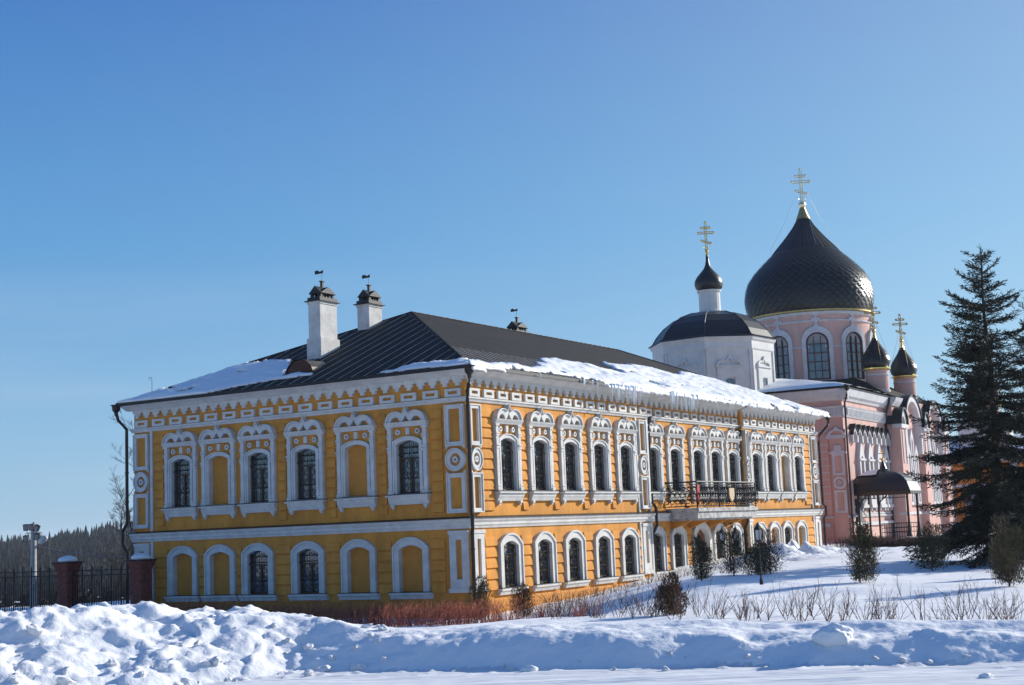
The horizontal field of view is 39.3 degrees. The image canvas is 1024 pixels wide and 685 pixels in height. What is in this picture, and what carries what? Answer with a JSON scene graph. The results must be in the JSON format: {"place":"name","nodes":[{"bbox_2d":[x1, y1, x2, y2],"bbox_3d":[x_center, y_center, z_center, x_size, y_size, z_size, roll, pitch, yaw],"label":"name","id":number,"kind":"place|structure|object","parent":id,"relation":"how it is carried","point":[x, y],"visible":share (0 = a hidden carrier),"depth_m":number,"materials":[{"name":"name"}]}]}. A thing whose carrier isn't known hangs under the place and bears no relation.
{"place":"outdoors","nodes":[
{"label":"outdoors","id":0,"kind":"place"},
{"bbox_2d":[117,359,312,403],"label":"roof snow","id":1,"kind":"structure","parent":0,"point":[248,373],"depth_m":53.45,"materials":[{"name":"white snow"}]},
{"bbox_2d":[0,0,1023,540],"label":"sky","id":2,"kind":"structure","parent":0,"point":[177,177],"materials":[{"name":"blue"}]},
{"bbox_2d":[1,532,1023,629],"bbox_3d":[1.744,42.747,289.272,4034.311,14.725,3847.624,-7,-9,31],"label":"ground","id":3,"kind":"structure","parent":0,"point":[807,564],"depth_m":30.11,"materials":[{"name":"white snow"}]},
{"bbox_2d":[23,522,47,607],"bbox_3d":[-19.803,10.495,59.794,1.401,6.000,0.414,-7,-9,31],"label":"floodlight mast","id":4,"kind":"object","parent":3,"relation":"on","point":[33,528],"visible":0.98,"depth_m":60.03,"materials":[{"name":"metal"}]},
{"bbox_2d":[0,520,134,607],"bbox_3d":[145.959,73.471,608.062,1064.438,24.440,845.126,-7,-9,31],"label":"conifer forest","id":5,"kind":"object","parent":3,"relation":"on","point":[107,529],"visible":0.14,"depth_m":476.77,"materials":[{"name":"green plant"}]},
{"bbox_2d":[52,561,83,607],"bbox_3d":[-16.886,9.725,54.569,0.820,2.740,0.820,-7,-9,31],"label":"fence post","id":6,"kind":"object","parent":3,"relation":"on","point":[64,582],"visible":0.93,"depth_m":54.41,"materials":[{"name":"red brick"}]},
{"bbox_2d":[0,566,56,611],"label":"iron fence","id":7,"kind":"object","parent":6,"relation":"attached to","point":[22,576],"visible":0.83,"depth_m":55.82,"materials":[{"name":"black metal"}]},
{"bbox_2d":[58,555,77,561],"bbox_3d":[-16.946,8.246,54.761,0.720,0.242,0.720,-7,-9,31],"label":"snow mound","id":8,"kind":"object","parent":6,"relation":"on","point":[67,558],"visible":0.99,"depth_m":54.51,"materials":[{"name":"white snow"}]},
{"bbox_2d":[72,564,130,606],"bbox_3d":[-15.239,9.438,53.579,3.401,2.320,0.060,-7,-9,31],"label":"iron fence","id":9,"kind":"object","parent":6,"relation":"attached to","point":[101,574],"visible":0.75,"depth_m":53.73,"materials":[{"name":"black metal"}]},
{"bbox_2d":[97,499,134,600],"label":"bare tree","id":10,"kind":"object","parent":3,"relation":"on","point":[121,551],"visible":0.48,"depth_m":81.73,"materials":[{"name":"brown plant"}]},
{"bbox_2d":[107,407,134,599],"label":"bare tree","id":11,"kind":"object","parent":3,"relation":"on","point":[132,549],"visible":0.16,"depth_m":79.82,"materials":[{"name":"brown plant"}]},
{"bbox_2d":[125,559,156,603],"bbox_3d":[-13.569,9.327,52.556,0.820,2.740,0.820,-7,-9,31],"label":"fence post","id":12,"kind":"object","parent":3,"relation":"on","point":[141,578],"visible":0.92,"depth_m":52.42,"materials":[{"name":"red brick"}]},
{"bbox_2d":[131,553,151,559],"bbox_3d":[-13.630,7.848,52.748,0.720,0.245,0.720,-7,-9,31],"label":"snow mound","id":13,"kind":"object","parent":12,"relation":"on","point":[141,556],"visible":1,"depth_m":52.49,"materials":[{"name":"white snow"}]},
{"bbox_2d":[131,593,528,627],"bbox_3d":[-6.527,8.670,46.527,17.778,1.095,3.455,-8,-9,38],"label":"dogwood hedge","id":14,"kind":"object","parent":3,"relation":"on","point":[458,619],"visible":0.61,"depth_m":43.91,"materials":[{"name":"brown plant"}]},
{"bbox_2d":[110,270,831,618],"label":"mansion","id":15,"kind":"structure","parent":3,"relation":"on","point":[346,472],"depth_m":51.56,"materials":[{"name":"yellow paint"}]},
{"bbox_2d":[160,428,199,520],"bbox_3d":[-12.233,4.892,53.251,1.740,3.400,0.530,-7,-9,31],"label":"window","id":16,"kind":"structure","parent":15,"relation":"in","point":[180,471],"depth_m":53.29,"materials":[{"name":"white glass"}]},
{"bbox_2d":[164,546,200,601],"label":"blind window","id":17,"kind":"structure","parent":15,"relation":"in","point":[182,561],"depth_m":52.88,"materials":[{"name":"white paint"}]},
{"bbox_2d":[198,425,236,518],"bbox_3d":[-10.643,4.701,52.286,1.740,3.400,0.530,-7,-9,31],"label":"blind window","id":18,"kind":"structure","parent":15,"relation":"in","point":[218,469],"depth_m":52.34,"materials":[{"name":"white paint"}]},
{"bbox_2d":[200,544,238,601],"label":"blind window","id":19,"kind":"structure","parent":15,"relation":"in","point":[220,569],"depth_m":51.93,"materials":[{"name":"white paint"}]},
{"bbox_2d":[238,543,277,600],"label":"window","id":20,"kind":"structure","parent":15,"relation":"in","point":[257,559],"depth_m":50.98,"materials":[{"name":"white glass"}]},
{"bbox_2d":[237,421,278,516],"bbox_3d":[-9.027,4.507,51.305,1.740,3.400,0.530,-7,-9,31],"label":"window","id":21,"kind":"structure","parent":15,"relation":"in","point":[258,469],"depth_m":51.33,"materials":[{"name":"white paint"}]},
{"bbox_2d":[283,416,326,514],"bbox_3d":[-7.173,4.285,50.180,1.740,3.400,0.530,-7,-9,31],"label":"window","id":22,"kind":"structure","parent":15,"relation":"in","point":[305,463],"depth_m":50.21,"materials":[{"name":"white paint"}]},
{"bbox_2d":[288,541,328,600],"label":"window","id":23,"kind":"structure","parent":15,"relation":"in","point":[308,558],"depth_m":49.78,"materials":[{"name":"white paint"}]},
{"bbox_2d":[333,411,378,511],"bbox_3d":[-5.285,4.059,49.034,1.740,3.400,0.530,-7,-9,31],"label":"blind window","id":24,"kind":"structure","parent":15,"relation":"in","point":[356,459],"depth_m":49.07,"materials":[{"name":"white paint"}]},
{"bbox_2d":[337,539,380,599],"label":"blind window","id":25,"kind":"structure","parent":15,"relation":"in","point":[358,557],"depth_m":48.67,"materials":[{"name":"white paint"}]},
{"bbox_2d":[383,406,431,509],"bbox_3d":[-3.431,3.836,47.909,1.740,3.400,0.530,-7,-9,31],"label":"window","id":26,"kind":"structure","parent":15,"relation":"in","point":[408,456],"depth_m":47.93,"materials":[{"name":"white paint"}]},
{"bbox_2d":[388,537,433,598],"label":"blind window","id":27,"kind":"structure","parent":15,"relation":"in","point":[411,573],"depth_m":47.55,"materials":[{"name":"white paint"}]},
{"bbox_2d":[380,358,467,372],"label":"roof snow","id":28,"kind":"structure","parent":15,"relation":"on","point":[438,363],"depth_m":47.36,"materials":[{"name":"white snow"}]},
{"bbox_2d":[491,404,527,504],"bbox_3d":[-0.192,3.813,48.745,0.530,3.400,1.740,-7,-9,31],"label":"window","id":29,"kind":"structure","parent":15,"relation":"in","point":[509,484],"depth_m":48.83,"materials":[{"name":"white paint"}]},
{"bbox_2d":[497,533,528,594],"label":"window","id":30,"kind":"structure","parent":15,"relation":"in","point":[511,569],"depth_m":48.39,"materials":[{"name":"white paint"}]},
{"bbox_2d":[525,408,558,504],"bbox_3d":[0.951,4.007,50.591,0.530,3.400,1.740,-7,-9,31],"label":"window","id":31,"kind":"structure","parent":15,"relation":"in","point":[540,449],"depth_m":50.67,"materials":[{"name":"white paint"}]},
{"bbox_2d":[532,531,561,590],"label":"window","id":32,"kind":"structure","parent":15,"relation":"in","point":[544,545],"depth_m":50.30,"materials":[{"name":"white paint"}]},
{"bbox_2d":[556,411,587,503],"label":"window","id":33,"kind":"structure","parent":15,"relation":"in","point":[570,450],"depth_m":52.53,"materials":[{"name":"white paint"}]},
{"bbox_2d":[563,530,590,587],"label":"window","id":34,"kind":"structure","parent":15,"relation":"in","point":[574,544],"depth_m":52.11,"materials":[{"name":"white paint"}]},
{"bbox_2d":[586,414,615,503],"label":"window","id":35,"kind":"structure","parent":15,"relation":"in","point":[599,451],"depth_m":54.42,"materials":[{"name":"white paint"}]},
{"bbox_2d":[593,529,618,584],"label":"window","id":36,"kind":"structure","parent":15,"relation":"in","point":[603,539],"depth_m":54.03,"materials":[{"name":"white paint"}]},
{"bbox_2d":[613,416,641,503],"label":"window","id":37,"kind":"structure","parent":15,"relation":"in","point":[625,453],"depth_m":56.23,"materials":[{"name":"white paint"}]},
{"bbox_2d":[619,527,644,581],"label":"window","id":38,"kind":"structure","parent":15,"relation":"in","point":[629,539],"depth_m":55.84,"materials":[{"name":"white paint"}]},
{"bbox_2d":[464,357,829,417],"bbox_3d":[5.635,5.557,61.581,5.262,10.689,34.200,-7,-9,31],"label":"roof snow","id":39,"kind":"structure","parent":15,"relation":"on","point":[633,378],"depth_m":60.91,"materials":[{"name":"white snow"}]},
{"bbox_2d":[647,420,668,502],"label":"window","id":40,"kind":"structure","parent":15,"relation":"in","point":[659,491],"depth_m":58.99,"materials":[{"name":"white paint"}]},
{"bbox_2d":[653,526,670,574],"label":"window","id":41,"kind":"structure","parent":15,"relation":"in","point":[660,535],"depth_m":58.57,"materials":[{"name":"white paint"}]},
{"bbox_2d":[664,422,689,502],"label":"window","id":42,"kind":"structure","parent":15,"relation":"in","point":[675,462],"depth_m":60.58,"materials":[{"name":"white paint"}]},
{"bbox_2d":[669,526,688,569],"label":"window","id":43,"kind":"structure","parent":15,"relation":"in","point":[678,536],"depth_m":60.15,"materials":[{"name":"white paint"}]},
{"bbox_2d":[687,424,709,502],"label":"window","id":44,"kind":"structure","parent":15,"relation":"in","point":[697,455],"depth_m":62.53,"materials":[{"name":"white paint"}]},
{"bbox_2d":[706,426,727,502],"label":"window","id":45,"kind":"structure","parent":15,"relation":"in","point":[715,456],"depth_m":64.16,"materials":[{"name":"white paint"}]},
{"bbox_2d":[712,523,728,559],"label":"window","id":46,"kind":"structure","parent":15,"relation":"in","point":[716,528],"depth_m":63.39,"materials":[{"name":"white paint"}]},
{"bbox_2d":[723,427,742,501],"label":"window","id":47,"kind":"structure","parent":15,"relation":"in","point":[732,456],"depth_m":65.79,"materials":[{"name":"white paint"}]},
{"bbox_2d":[729,523,744,555],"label":"window","id":48,"kind":"structure","parent":15,"relation":"in","point":[739,527],"depth_m":65.50,"materials":[{"name":"white paint"}]},
{"bbox_2d":[749,429,768,501],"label":"window","id":49,"kind":"structure","parent":15,"relation":"in","point":[756,457],"depth_m":67.78,"materials":[{"name":"white paint"}]},
{"bbox_2d":[753,522,767,547],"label":"blind window","id":50,"kind":"structure","parent":15,"relation":"in","point":[762,524],"depth_m":67.47,"materials":[{"name":"white paint"}]},
{"bbox_2d":[763,431,782,501],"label":"window","id":51,"kind":"structure","parent":15,"relation":"in","point":[770,461],"depth_m":69.22,"materials":[{"name":"white paint"}]},
{"bbox_2d":[768,521,782,544],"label":"blind window","id":52,"kind":"structure","parent":15,"relation":"in","point":[774,525],"depth_m":68.98,"materials":[{"name":"white paint"}]},
{"bbox_2d":[777,432,795,501],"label":"blind window","id":53,"kind":"structure","parent":15,"relation":"in","point":[784,459],"depth_m":70.83,"materials":[{"name":"white paint"}]},
{"bbox_2d":[781,520,794,543],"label":"window","id":54,"kind":"structure","parent":15,"relation":"in","point":[788,533],"depth_m":70.27,"materials":[{"name":"white paint"}]},
{"bbox_2d":[790,433,808,500],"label":"window","id":55,"kind":"structure","parent":15,"relation":"in","point":[797,465],"depth_m":72.31,"materials":[{"name":"white paint"}]},
{"bbox_2d":[795,520,808,546],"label":"blind window","id":56,"kind":"structure","parent":15,"relation":"in","point":[801,529],"depth_m":71.99,"materials":[{"name":"white paint"}]},
{"bbox_2d":[465,575,491,619],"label":"thuja shrub","id":57,"kind":"object","parent":3,"relation":"on","point":[482,591],"visible":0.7,"depth_m":44.65,"materials":[{"name":"green plant"}]},
{"bbox_2d":[507,582,537,616],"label":"thuja shrub","id":58,"kind":"object","parent":3,"relation":"on","point":[524,590],"visible":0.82,"depth_m":43.56,"materials":[{"name":"brown plant"}]},
{"bbox_2d":[533,582,565,618],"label":"bare shrub","id":59,"kind":"object","parent":3,"relation":"on","point":[555,605],"visible":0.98,"depth_m":24.04,"materials":[{"name":"brown plant"}]},
{"bbox_2d":[543,567,690,605],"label":"dry weeds","id":60,"kind":"object","parent":3,"relation":"on","point":[645,579],"visible":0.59,"depth_m":52.01,"materials":[{"name":"brown plant"}]},
{"bbox_2d":[615,573,653,615],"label":"bare shrub","id":61,"kind":"object","parent":3,"relation":"on","point":[642,597],"visible":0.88,"depth_m":24.64,"materials":[{"name":"brown plant"}]},
{"bbox_2d":[641,573,671,616],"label":"bare shrub","id":62,"kind":"object","parent":3,"relation":"on","point":[655,611],"visible":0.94,"depth_m":23.94,"materials":[{"name":"brown plant"}]},
{"bbox_2d":[654,571,693,614],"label":"thuja shrub","id":63,"kind":"object","parent":3,"relation":"on","point":[667,593],"visible":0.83,"depth_m":24.17,"materials":[{"name":"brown plant"}]},
{"bbox_2d":[687,534,716,580],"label":"thuja shrub","id":64,"kind":"object","parent":3,"relation":"on","point":[701,553],"visible":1,"depth_m":37.67,"materials":[{"name":"green plant"}]},
{"bbox_2d":[648,221,777,389],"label":"chapel","id":65,"kind":"structure","parent":3,"relation":"on","point":[711,338],"depth_m":85.31,"materials":[{"name":"white paint"}]},
{"bbox_2d":[691,581,746,619],"bbox_3d":[3.180,3.934,21.642,0.887,0.690,0.417,-1,-7,-6],"label":"bare shrub","id":66,"kind":"object","parent":3,"relation":"on","point":[719,605],"visible":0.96,"depth_m":21.71,"materials":[{"name":"brown plant"}]},
{"bbox_2d":[718,527,738,571],"bbox_3d":[6.493,6.213,42.769,0.680,1.410,0.208,-7,-9,31],"label":"path lamp","id":67,"kind":"object","parent":3,"relation":"on","point":[720,532],"visible":0.44,"depth_m":42.83,"materials":[{"name":"black metal"}]},
{"bbox_2d":[711,521,750,575],"bbox_3d":[6.017,5.693,39.210,1.242,1.612,1.277,-7,-9,31],"label":"thuja shrub","id":68,"kind":"object","parent":3,"relation":"on","point":[733,557],"visible":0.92,"depth_m":39.21,"materials":[{"name":"green plant"}]},
{"bbox_2d":[740,541,773,575],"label":"thuja shrub","id":69,"kind":"object","parent":3,"relation":"on","point":[755,558],"visible":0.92,"depth_m":38.03,"materials":[{"name":"green plant"}]},
{"bbox_2d":[754,522,762,584],"bbox_3d":[5.657,4.869,32.764,0.240,1.510,0.208,-7,-9,31],"label":"path lamp","id":70,"kind":"object","parent":3,"relation":"on","point":[758,531],"visible":0.95,"depth_m":32.76,"materials":[{"name":"black metal"}]},
{"bbox_2d":[750,588,777,620],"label":"bare shrub","id":71,"kind":"object","parent":3,"relation":"on","point":[768,614],"visible":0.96,"depth_m":21.24,"materials":[{"name":"brown plant"}]},
{"bbox_2d":[752,529,790,573],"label":"thuja shrub","id":72,"kind":"object","parent":3,"relation":"on","point":[776,560],"visible":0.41,"depth_m":39.95,"materials":[{"name":"green plant"}]},
{"bbox_2d":[767,577,824,619],"bbox_3d":[4.137,3.775,21.058,0.857,0.776,0.403,-6,-8,25],"label":"bare shrub","id":73,"kind":"object","parent":3,"relation":"on","point":[791,604],"visible":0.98,"depth_m":21.17,"materials":[{"name":"brown plant"}]},
{"bbox_2d":[795,572,821,621],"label":"bare shrub","id":74,"kind":"object","parent":3,"relation":"on","point":[800,608],"visible":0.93,"depth_m":20.76,"materials":[{"name":"brown plant"}]},
{"bbox_2d":[787,583,837,619],"bbox_3d":[4.374,3.789,20.919,0.835,0.657,0.392,-7,-9,30],"label":"bare shrub","id":75,"kind":"object","parent":3,"relation":"on","point":[810,604],"visible":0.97,"depth_m":21.02,"materials":[{"name":"brown plant"}]},
{"bbox_2d":[809,588,834,620],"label":"bare shrub","id":76,"kind":"object","parent":3,"relation":"on","point":[825,616],"visible":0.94,"depth_m":20.75,"materials":[{"name":"brown plant"}]},
{"bbox_2d":[744,168,954,542],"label":"church","id":77,"kind":"structure","parent":3,"relation":"on","point":[809,300],"depth_m":95.16,"materials":[{"name":"pink paint"}]},
{"bbox_2d":[774,336,789,378],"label":"drum window","id":78,"kind":"structure","parent":77,"relation":"in","point":[781,355],"depth_m":96.33,"materials":[{"name":"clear glass"}]},
{"bbox_2d":[806,332,830,379],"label":"drum window","id":79,"kind":"structure","parent":77,"relation":"in","point":[818,357],"depth_m":95.35,"materials":[{"name":"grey glass"}]},
{"bbox_2d":[756,379,885,393],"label":"roof snow","id":80,"kind":"structure","parent":77,"relation":"on","point":[784,384],"depth_m":84.21,"materials":[{"name":"white snow"}]},
{"bbox_2d":[846,332,864,378],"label":"drum window","id":81,"kind":"structure","parent":77,"relation":"in","point":[853,340],"depth_m":95.84,"materials":[{"name":"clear glass"}]},
{"bbox_2d":[855,499,862,526],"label":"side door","id":82,"kind":"structure","parent":77,"relation":"in","point":[856,509],"depth_m":82.66,"materials":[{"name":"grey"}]},
{"bbox_2d":[839,521,884,582],"bbox_3d":[7.696,4.626,31.395,0.938,1.519,0.878,2,-9,-31],"label":"thuja shrub","id":83,"kind":"object","parent":3,"relation":"on","point":[864,540],"visible":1,"depth_m":31.34,"materials":[{"name":"green plant"}]},
{"bbox_2d":[848,575,881,619],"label":"bare shrub","id":84,"kind":"object","parent":3,"relation":"on","point":[869,601],"visible":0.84,"depth_m":20.55,"materials":[{"name":"brown plant"}]},
{"bbox_2d":[815,534,998,546],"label":"hedge","id":85,"kind":"object","parent":3,"relation":"on","point":[888,541],"visible":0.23,"depth_m":65.85,"materials":[{"name":"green plant"}]},
{"bbox_2d":[894,567,927,620],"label":"bare shrub","id":86,"kind":"object","parent":3,"relation":"on","point":[921,616],"visible":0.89,"depth_m":19.95,"materials":[{"name":"brown plant"}]},
{"bbox_2d":[905,520,953,570],"bbox_3d":[11.118,5.459,38.182,1.317,1.495,1.152,-7,-9,31],"label":"thuja shrub","id":87,"kind":"object","parent":3,"relation":"on","point":[925,549],"visible":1,"depth_m":38.09,"materials":[{"name":"green plant"}]},
{"bbox_2d":[932,577,977,619],"bbox_3d":[6.313,3.588,20.040,0.424,0.736,0.903,2,-9,-29],"label":"bare shrub","id":88,"kind":"object","parent":3,"relation":"on","point":[963,601],"visible":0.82,"depth_m":19.88,"materials":[{"name":"brown plant"}]},
{"bbox_2d":[941,580,978,619],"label":"bare shrub","id":89,"kind":"object","parent":3,"relation":"on","point":[958,605],"visible":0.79,"depth_m":19.92,"materials":[{"name":"brown plant"}]},
{"bbox_2d":[901,244,1023,568],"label":"spruce tree","id":90,"kind":"object","parent":3,"relation":"on","point":[996,494],"visible":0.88,"depth_m":40.76,"materials":[{"name":"green plant"}]},
{"bbox_2d":[950,339,1023,529],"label":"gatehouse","id":91,"kind":"object","parent":3,"relation":"on","point":[961,483],"visible":0.05,"depth_m":110.27,"materials":[{"name":"pink paint"}]},
{"bbox_2d":[963,575,1022,619],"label":"bare shrub","id":92,"kind":"object","parent":3,"relation":"on","point":[993,604],"visible":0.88,"depth_m":18.45,"materials":[{"name":"brown plant"}]},
{"bbox_2d":[965,301,1023,528],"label":"spruce tree","id":93,"kind":"object","parent":3,"relation":"on","point":[1020,344],"visible":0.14,"depth_m":46.20,"materials":[{"name":"green plant"}]},
{"bbox_2d":[987,537,1020,578],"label":"thuja shrub","id":94,"kind":"object","parent":3,"relation":"on","point":[993,560],"visible":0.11,"depth_m":31.30,"materials":[{"name":"green plant"}]},
{"bbox_2d":[985,512,1023,585],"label":"thuja shrub","id":95,"kind":"object","parent":3,"relation":"on","point":[1010,538],"visible":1,"depth_m":28.13,"materials":[{"name":"green plant"}]},
{"bbox_2d":[195,658,1023,684],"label":"road","id":96,"kind":"structure","parent":0,"point":[950,672],"depth_m":15.26,"materials":[{"name":"white snow"}]},
{"bbox_2d":[314,665,330,671],"bbox_3d":[-2.268,3.930,17.186,0.209,0.108,0.158,-11,16,1],"label":"snow chunk","id":97,"kind":"object","parent":96,"relation":"on","point":[324,668],"visible":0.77,"depth_m":17.16,"materials":[{"name":"white snow"}]},
{"bbox_2d":[0,601,1023,684],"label":"snow bank","id":98,"kind":"structure","parent":96,"relation":"on","point":[85,643],"depth_m":16.88,"materials":[{"name":"white snow"}]},
{"bbox_2d":[26,623,42,634],"bbox_3d":[-5.615,3.378,16.895,0.223,0.110,0.164,25,7,14],"label":"snow chunk","id":99,"kind":"object","parent":98,"relation":"on","point":[34,629],"visible":1,"depth_m":16.84,"materials":[{"name":"white snow"}]},
{"bbox_2d":[56,676,77,684],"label":"snow chunk","id":100,"kind":"object","parent":98,"relation":"on","point":[62,680],"visible":0.99,"depth_m":15.66,"materials":[{"name":"white snow"}]},
{"bbox_2d":[106,658,119,666],"bbox_3d":[-4.605,3.707,16.550,0.143,0.112,0.151,18,7,42],"label":"snow chunk","id":101,"kind":"object","parent":98,"relation":"on","point":[111,662],"visible":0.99,"depth_m":16.51,"materials":[{"name":"white snow"}]},
{"bbox_2d":[180,678,197,684],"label":"snow chunk","id":102,"kind":"object","parent":98,"relation":"on","point":[187,681],"visible":0.93,"depth_m":16.09,"materials":[{"name":"white snow"}]},
{"bbox_2d":[210,656,222,665],"bbox_3d":[-3.486,3.753,16.887,0.115,0.127,0.152,5,-10,-44],"label":"snow chunk","id":103,"kind":"object","parent":98,"relation":"on","point":[216,660],"visible":1,"depth_m":16.84,"materials":[{"name":"white snow"}]},
{"bbox_2d":[349,662,366,670],"bbox_3d":[-1.846,3.897,17.200,0.216,0.112,0.143,-5,9,1],"label":"snow chunk","id":104,"kind":"object","parent":98,"relation":"on","point":[357,666],"visible":0.89,"depth_m":17.16,"materials":[{"name":"white snow"}]},
{"bbox_2d":[812,622,852,646],"bbox_3d":[3.588,3.275,16.061,0.391,0.288,0.413,-8,-9,38],"label":"snow lump","id":105,"kind":"object","parent":98,"relation":"on","point":[833,634],"visible":1,"depth_m":15.94,"materials":[{"name":"white snow"}]},
{"bbox_2d":[882,587,923,619],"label":"bare shrub","id":106,"kind":"object","parent":98,"relation":"on","point":[896,605],"visible":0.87,"depth_m":19.46,"materials":[{"name":"brown plant"}]},
{"bbox_2d":[991,586,1021,619],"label":"bare shrub","id":107,"kind":"object","parent":98,"relation":"on","point":[1014,611],"visible":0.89,"depth_m":18.19,"materials":[{"name":"brown plant"}]},
{"bbox_2d":[520,665,537,671],"bbox_3d":[0.196,3.710,16.281,0.207,0.105,0.151,-2,-7,0],"label":"snow lump","id":108,"kind":"object","parent":96,"relation":"on","point":[526,668],"visible":0.78,"depth_m":16.23,"materials":[{"name":"white snow"}]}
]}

